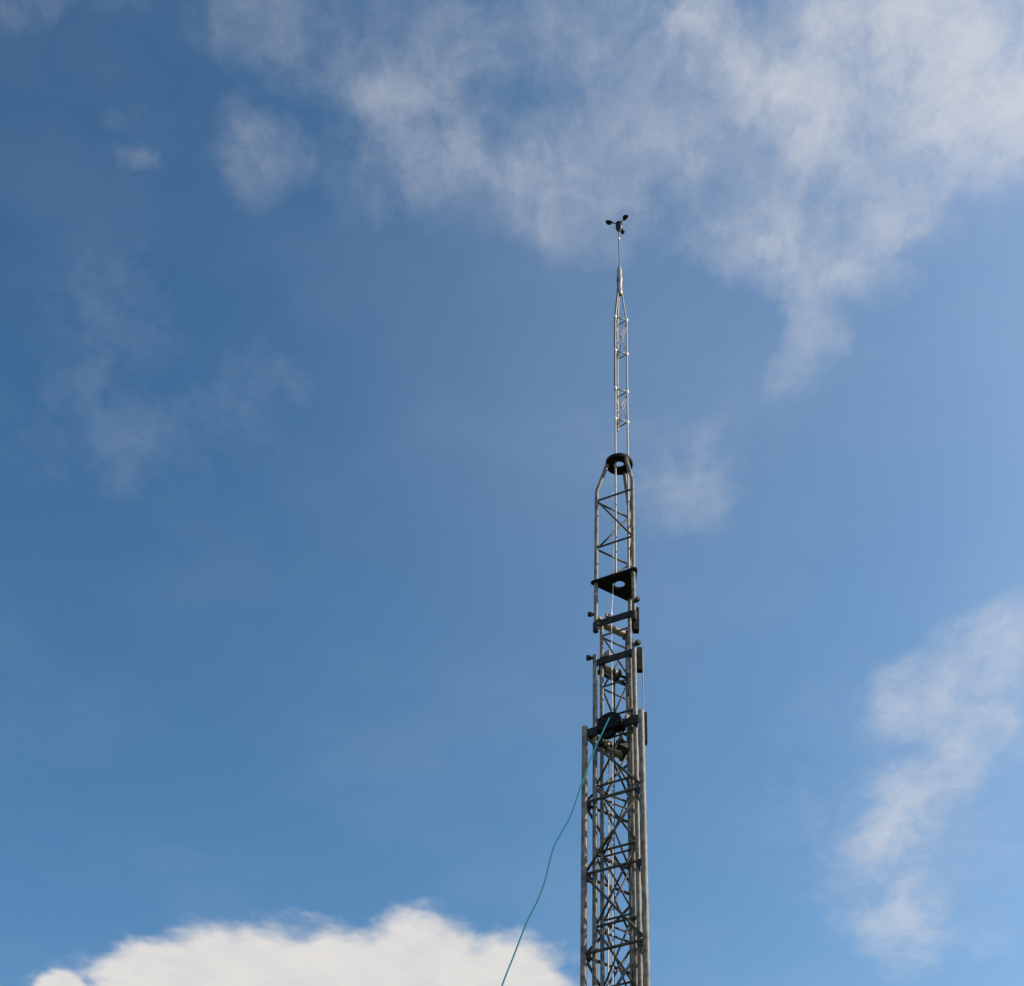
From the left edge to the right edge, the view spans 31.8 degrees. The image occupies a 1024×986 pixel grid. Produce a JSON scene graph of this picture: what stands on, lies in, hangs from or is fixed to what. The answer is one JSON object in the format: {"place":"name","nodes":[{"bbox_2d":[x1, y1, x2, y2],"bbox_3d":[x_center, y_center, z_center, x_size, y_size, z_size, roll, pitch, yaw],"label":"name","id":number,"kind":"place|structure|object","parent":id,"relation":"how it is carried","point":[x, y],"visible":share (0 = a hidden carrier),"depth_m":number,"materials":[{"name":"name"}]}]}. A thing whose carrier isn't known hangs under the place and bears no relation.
{"place":"outdoors","nodes":[
{"label":"outdoors","id":0,"kind":"place"},
{"bbox_2d":[0,0,1023,985],"label":"sky","id":1,"kind":"structure","parent":0,"point":[307,307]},
{"label":"ground","id":2,"kind":"structure","parent":0,"visible":0},
{"bbox_2d":[580,453,650,985],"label":"lattice tower","id":3,"kind":"structure","parent":2,"relation":"on","point":[633,723],"depth_m":10.90,"materials":[{"name":"metal"}]},
{"bbox_2d":[501,717,609,985],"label":"rope","id":4,"kind":"object","parent":3,"relation":"hanging from","point":[551,856],"visible":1,"depth_m":9.99,"materials":[{"name":"teal fabric"}]},
{"bbox_2d":[614,231,629,572],"bbox_3d":[0.821,-0.778,13.560,0.116,3.941,0.114,3,-45,0],"label":"lattice pole","id":5,"kind":"object","parent":3,"relation":"on","point":[617,420],"visible":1,"depth_m":13.59,"materials":[{"name":"metal"}]},
{"bbox_2d":[605,215,628,234],"bbox_3d":[0.870,-2.211,14.995,0.188,0.135,0.203,3,-45,0],"label":"cup anemometer","id":6,"kind":"object","parent":5,"relation":"attached to","point":[618,224],"visible":1,"depth_m":14.98,"materials":[{"name":"black plastic"}]}
]}

